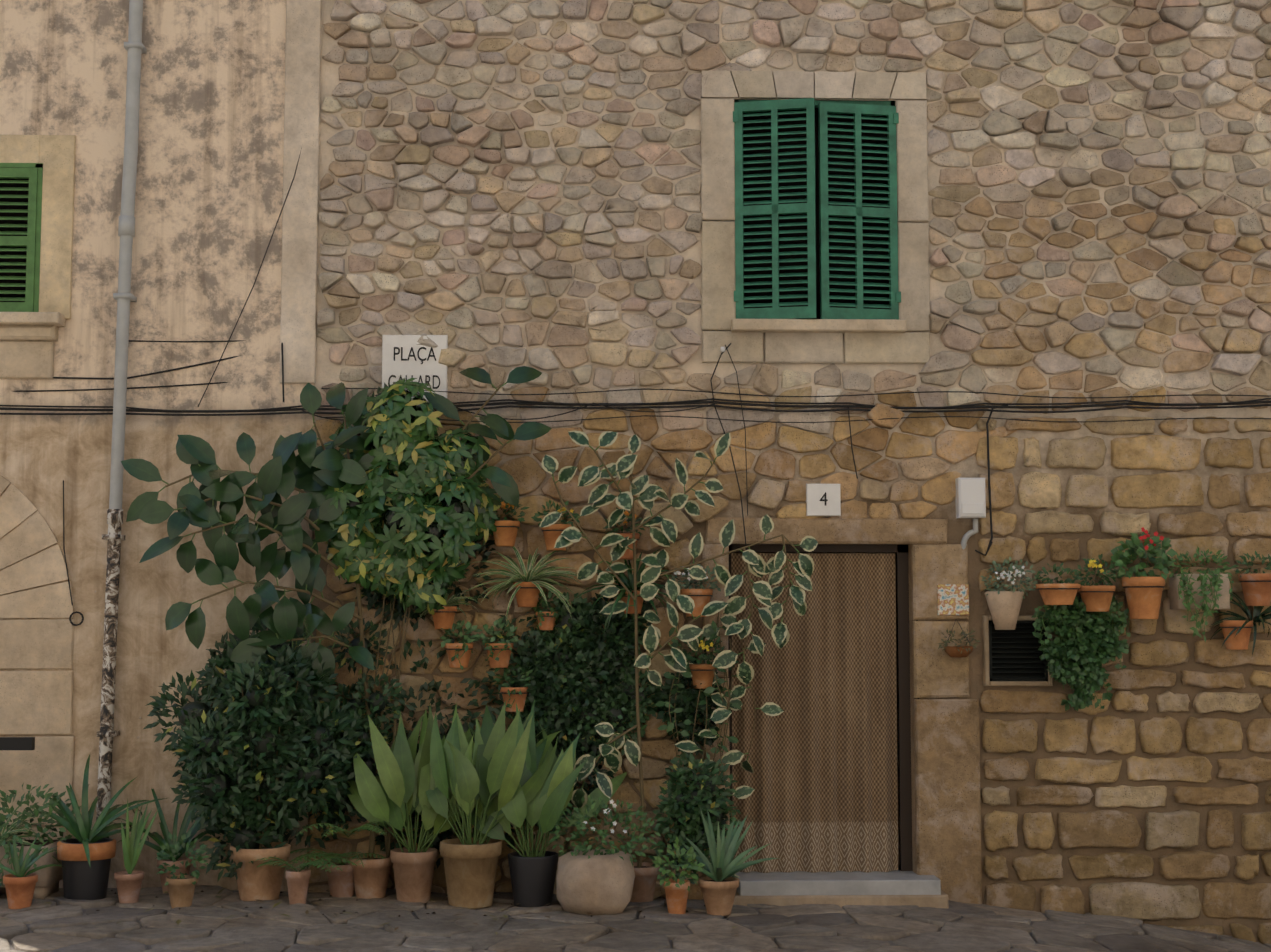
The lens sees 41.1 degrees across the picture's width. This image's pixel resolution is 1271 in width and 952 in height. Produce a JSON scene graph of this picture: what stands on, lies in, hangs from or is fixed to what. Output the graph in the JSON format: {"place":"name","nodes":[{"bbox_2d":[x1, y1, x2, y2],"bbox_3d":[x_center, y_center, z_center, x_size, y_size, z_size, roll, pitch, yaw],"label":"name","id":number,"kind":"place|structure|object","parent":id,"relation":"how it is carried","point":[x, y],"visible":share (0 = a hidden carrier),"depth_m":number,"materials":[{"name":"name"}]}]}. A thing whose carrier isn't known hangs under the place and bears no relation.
{"place":"outdoors","nodes":[
{"label":"outdoors","id":0,"kind":"place"},
{"bbox_2d":[0,737,34,749],"bbox_3d":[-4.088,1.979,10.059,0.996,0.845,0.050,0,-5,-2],"label":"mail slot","id":1,"kind":"object","parent":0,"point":[17,743],"visible":1,"depth_m":10.08,"materials":[{"name":"black metal"}]},
{"bbox_2d":[96,0,146,825],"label":"drain pipe","id":2,"kind":"object","parent":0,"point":[135,48],"visible":0.81,"depth_m":10.49,"materials":[{"name":"grey metal"}]},
{"bbox_2d":[0,0,314,890],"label":"plaster wall","id":3,"kind":"structure","parent":0,"point":[210,166],"depth_m":10.65,"materials":[{"name":"beige paint"}]},
{"bbox_2d":[0,179,28,301],"bbox_3d":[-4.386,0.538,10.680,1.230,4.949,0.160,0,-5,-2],"label":"shutter slats","id":4,"kind":"object","parent":3,"relation":"in","point":[9,192],"depth_m":10.79,"materials":[{"name":"wood"}]},
{"bbox_2d":[4,883,741,934],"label":"fallen leaves","id":5,"kind":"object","parent":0,"point":[178,921],"depth_m":9.56,"materials":[{"name":"plant"}]},
{"bbox_2d":[3,888,1216,951],"bbox_3d":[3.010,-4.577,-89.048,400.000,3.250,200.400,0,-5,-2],"label":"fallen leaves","id":6,"kind":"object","parent":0,"point":[284,893],"depth_m":9.63,"materials":[{"name":"brown plant"}]},
{"bbox_2d":[0,0,321,887],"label":"stone trim","id":7,"kind":"structure","parent":6,"relation":"on","point":[38,706],"depth_m":10.57,"materials":[{"name":"beige stone"}]},
{"bbox_2d":[0,163,42,311],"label":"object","id":8,"kind":"structure","parent":7,"relation":"attached to","point":[33,174],"depth_m":10.64,"materials":[{"name":"green wood"}]},
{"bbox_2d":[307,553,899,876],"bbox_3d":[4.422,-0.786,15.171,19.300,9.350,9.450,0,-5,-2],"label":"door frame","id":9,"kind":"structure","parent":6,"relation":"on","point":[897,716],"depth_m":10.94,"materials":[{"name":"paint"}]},
{"bbox_2d":[0,885,1270,951],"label":"ground paving stones","id":10,"kind":"object","parent":6,"relation":"on","point":[60,923],"visible":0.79,"depth_m":9.30,"materials":[{"name":"grey stone"}]},
{"bbox_2d":[0,754,209,908],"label":"potted plants","id":11,"kind":"object","parent":10,"relation":"on","point":[78,864],"visible":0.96,"depth_m":9.78,"materials":[{"name":"green plant"}]},
{"bbox_2d":[144,618,371,900],"bbox_3d":[-2.224,1.642,10.078,1.348,1.706,0.830,0,-5,-2],"label":"potted shrub","id":12,"kind":"object","parent":10,"relation":"on","point":[258,740],"visible":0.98,"depth_m":9.90,"materials":[{"name":"green plant"}]},
{"bbox_2d":[249,618,404,904],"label":"potted plants","id":13,"kind":"object","parent":10,"relation":"on","point":[339,871],"visible":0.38,"depth_m":10.16,"materials":[{"name":"green plant"}]},
{"bbox_2d":[121,366,551,898],"bbox_3d":[-1.774,0.902,10.129,2.553,3.217,0.705,1,-5,-15],"label":"potted tree","id":14,"kind":"object","parent":10,"relation":"on","point":[285,472],"visible":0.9,"depth_m":10.05,"materials":[{"name":"green plant"}]},
{"bbox_2d":[340,705,461,902],"bbox_3d":[-1.297,1.944,10.143,0.939,1.156,0.582,2,-5,-21],"label":"potted plant","id":15,"kind":"object","parent":10,"relation":"on","point":[393,795],"visible":0.77,"depth_m":9.97,"materials":[{"name":"green plant"}]},
{"bbox_2d":[419,701,557,908],"bbox_3d":[-0.789,1.931,10.105,0.949,1.190,0.661,2,-5,-21],"label":"potted plant","id":16,"kind":"object","parent":10,"relation":"on","point":[469,773],"visible":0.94,"depth_m":9.89,"materials":[{"name":"green plant"}]},
{"bbox_2d":[465,699,626,906],"bbox_3d":[-0.587,1.942,10.220,0.893,1.202,0.858,-1,-5,16],"label":"potted plant","id":17,"kind":"object","parent":10,"relation":"on","point":[532,872],"visible":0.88,"depth_m":9.89,"materials":[{"name":"green plant"}]},
{"bbox_2d":[548,794,777,915],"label":"potted plants","id":18,"kind":"object","parent":10,"relation":"on","point":[596,881],"visible":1,"depth_m":9.74,"materials":[{"name":"green plant"}]},
{"bbox_2d":[539,431,817,901],"bbox_3d":[0.272,1.137,10.185,1.706,2.827,0.415,0,-5,-2],"label":"variegated climbing plant","id":19,"kind":"object","parent":10,"relation":"on","point":[648,494],"visible":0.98,"depth_m":10.23,"materials":[{"name":"green plant"}]},
{"bbox_2d":[733,890,948,907],"bbox_3d":[1.224,2.677,10.336,1.320,0.275,0.300,0,-5,-2],"label":"lower doorstep","id":20,"kind":"object","parent":10,"relation":"on","point":[938,901],"visible":0.14,"depth_m":10.20,"materials":[{"name":"beige stone"}]},
{"bbox_2d":[731,865,940,895],"bbox_3d":[1.226,2.631,10.606,1.220,0.312,0.770,0,-5,-2],"label":"doorstep","id":21,"kind":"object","parent":20,"relation":"on","point":[893,882],"depth_m":10.24,"materials":[{"name":"grey stone"}]},
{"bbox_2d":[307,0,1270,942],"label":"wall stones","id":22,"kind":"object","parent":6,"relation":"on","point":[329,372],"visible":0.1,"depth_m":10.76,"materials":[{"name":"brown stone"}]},
{"bbox_2d":[315,378,501,857],"bbox_3d":[-1.384,0.884,10.288,1.143,2.960,0.663,0,-5,-2],"label":"schefflera bush","id":23,"kind":"object","parent":22,"relation":"attached to","point":[414,547],"visible":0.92,"depth_m":10.18,"materials":[{"name":"green plant"}]},
{"bbox_2d":[171,382,728,869],"bbox_3d":[-1.136,0.942,10.455,3.434,3.066,0.323,0,-5,-2],"label":"ivy","id":24,"kind":"object","parent":22,"relation":"attached to","point":[687,700],"visible":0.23,"depth_m":10.40,"materials":[{"name":"green plant"}]},
{"bbox_2d":[502,592,663,764],"bbox_3d":[-0.319,1.266,10.454,1.025,1.105,0.284,0,-5,-2],"label":"bush","id":25,"kind":"object","parent":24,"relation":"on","point":[617,712],"visible":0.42,"depth_m":10.42,"materials":[{"name":"green plant"}]},
{"bbox_2d":[418,498,724,711],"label":"potted plants","id":26,"kind":"object","parent":22,"relation":"attached to","point":[528,584],"visible":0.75,"depth_m":10.39,"materials":[{"name":"green plant"}]},
{"bbox_2d":[382,335,840,515],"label":"wall signs","id":27,"kind":"object","parent":22,"relation":"attached to","point":[431,367],"visible":0.67,"depth_m":10.62,"materials":[{"name":"white ceramic"}]},
{"bbox_2d":[388,375,439,388],"bbox_3d":[-1.385,-0.589,10.608,0.323,0.088,0.004,0,-5,-2],"label":"sign text","id":28,"kind":"object","parent":27,"relation":"attached to","point":[426,376],"visible":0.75,"depth_m":10.61},
{"bbox_2d":[394,347,435,363],"bbox_3d":[-1.382,-0.755,10.623,0.268,0.109,0.004,0,-5,-2],"label":"sign lettering","id":29,"kind":"object","parent":27,"relation":"attached to","point":[429,355],"visible":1,"depth_m":10.62},
{"bbox_2d":[820,492,827,504],"bbox_3d":[1.180,0.143,10.629,0.050,0.083,0.004,0,-5,-2],"label":"sign text","id":30,"kind":"object","parent":27,"relation":"attached to","point":[822,499],"visible":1,"depth_m":10.63,"materials":[{"name":"black paint"}]},
{"bbox_2d":[0,148,1270,698],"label":"wall cables","id":31,"kind":"object","parent":22,"relation":"attached to","point":[554,404],"depth_m":10.65,"materials":[{"name":"black rubber"}]},
{"bbox_2d":[648,609,783,883],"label":"climbing plant","id":32,"kind":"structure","parent":22,"relation":"attached to","point":[695,793],"depth_m":10.26,"materials":[{"name":"green plant"}]},
{"bbox_2d":[701,70,929,363],"bbox_3d":[1.144,-1.646,10.938,1.458,1.889,0.430,0,-5,-2],"label":"window surround","id":33,"kind":"object","parent":22,"relation":"attached to","point":[904,338],"visible":0.83,"depth_m":10.79,"materials":[{"name":"beige stone"}]},
{"bbox_2d":[734,99,895,318],"bbox_3d":[1.150,-1.660,11.004,1.063,1.518,0.300,0,-5,-2],"label":"dark window","id":34,"kind":"structure","parent":33,"relation":"in","point":[817,208],"depth_m":11.14,"materials":[{"name":"black"}]},
{"bbox_2d":[733,98,900,319],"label":"window shutters","id":35,"kind":"object","parent":33,"relation":"attached to","point":[856,110],"depth_m":10.77,"materials":[{"name":"green wood"}]},
{"bbox_2d":[955,478,985,517],"bbox_3d":[2.110,0.139,10.670,0.171,0.251,0.118,0,-5,-2],"label":"electric box","id":36,"kind":"object","parent":22,"relation":"attached to","point":[970,497],"visible":0.98,"depth_m":10.62,"materials":[{"name":"white plastic"}]},
{"bbox_2d":[982,616,1052,685],"bbox_3d":[2.395,1.096,10.627,0.429,0.440,0.060,0,-5,-2],"label":"vent frame","id":37,"kind":"object","parent":22,"relation":"attached to","point":[986,669],"visible":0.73,"depth_m":10.59,"materials":[{"name":"beige stone"}]},
{"bbox_2d":[989,620,1047,680],"bbox_3d":[2.396,1.096,10.624,0.369,0.380,0.038,0,-5,-2],"label":"vent grille","id":38,"kind":"object","parent":37,"relation":"in","point":[1015,654],"visible":0.71,"depth_m":10.62,"materials":[{"name":"black metal"}]},
{"bbox_2d":[1031,595,1130,710],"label":"trailing ivy","id":39,"kind":"object","parent":22,"relation":"attached to","point":[1075,654],"visible":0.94,"depth_m":10.47,"materials":[{"name":"green plant"}]},
{"bbox_2d":[981,527,1270,654],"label":"potted plants","id":40,"kind":"object","parent":22,"relation":"attached to","point":[1204,591],"visible":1,"depth_m":10.49,"materials":[{"name":"orange ceramic"}]},
{"bbox_2d":[308,0,1270,943],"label":"rubble stone wall","id":41,"kind":"structure","parent":6,"relation":"on","point":[1172,454],"depth_m":10.75,"materials":[{"name":"brown stone"}]},
{"bbox_2d":[702,517,981,903],"bbox_3d":[1.276,1.644,10.696,1.726,2.750,0.362,0,-5,-2],"label":"door frame","id":42,"kind":"object","parent":6,"relation":"on","point":[947,795],"depth_m":10.59,"materials":[{"name":"beige stone"}]},
{"bbox_2d":[731,553,897,872],"bbox_3d":[1.130,1.481,10.670,1.046,1.987,0.094,0,-5,-2],"label":"door curtain","id":43,"kind":"object","parent":42,"relation":"hanging from","point":[821,780],"depth_m":10.66,"materials":[{"name":"brown fabric"}]},
{"bbox_2d":[878,544,915,872],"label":"door frame","id":44,"kind":"structure","parent":42,"relation":"in","point":[912,725],"depth_m":10.64,"materials":[{"name":"brown wood"}]},
{"bbox_2d":[937,584,968,614],"bbox_3d":[1.989,0.778,10.639,0.198,0.192,0.065,0,-5,-2],"label":"picture tile","id":45,"kind":"object","parent":42,"relation":"attached to","point":[952,599],"visible":0.86,"depth_m":10.61,"materials":[{"name":"ceramic"}]},
{"bbox_2d":[937,619,979,657],"bbox_3d":[2.010,1.006,10.527,0.273,0.243,0.185,0,-5,-2],"label":"hanging basket","id":46,"kind":"object","parent":42,"relation":"attached to","point":[959,651],"depth_m":10.50,"materials":[{"name":"orange ceramic"}]},
{"bbox_2d":[961,519,977,548],"bbox_3d":[2.086,0.400,10.676,0.142,0.257,0.074,-3,-5,28],"label":"conduit elbow","id":47,"kind":"object","parent":42,"relation":"attached to","point":[968,534],"visible":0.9,"depth_m":10.66,"materials":[{"name":"grey plastic"}]}
]}

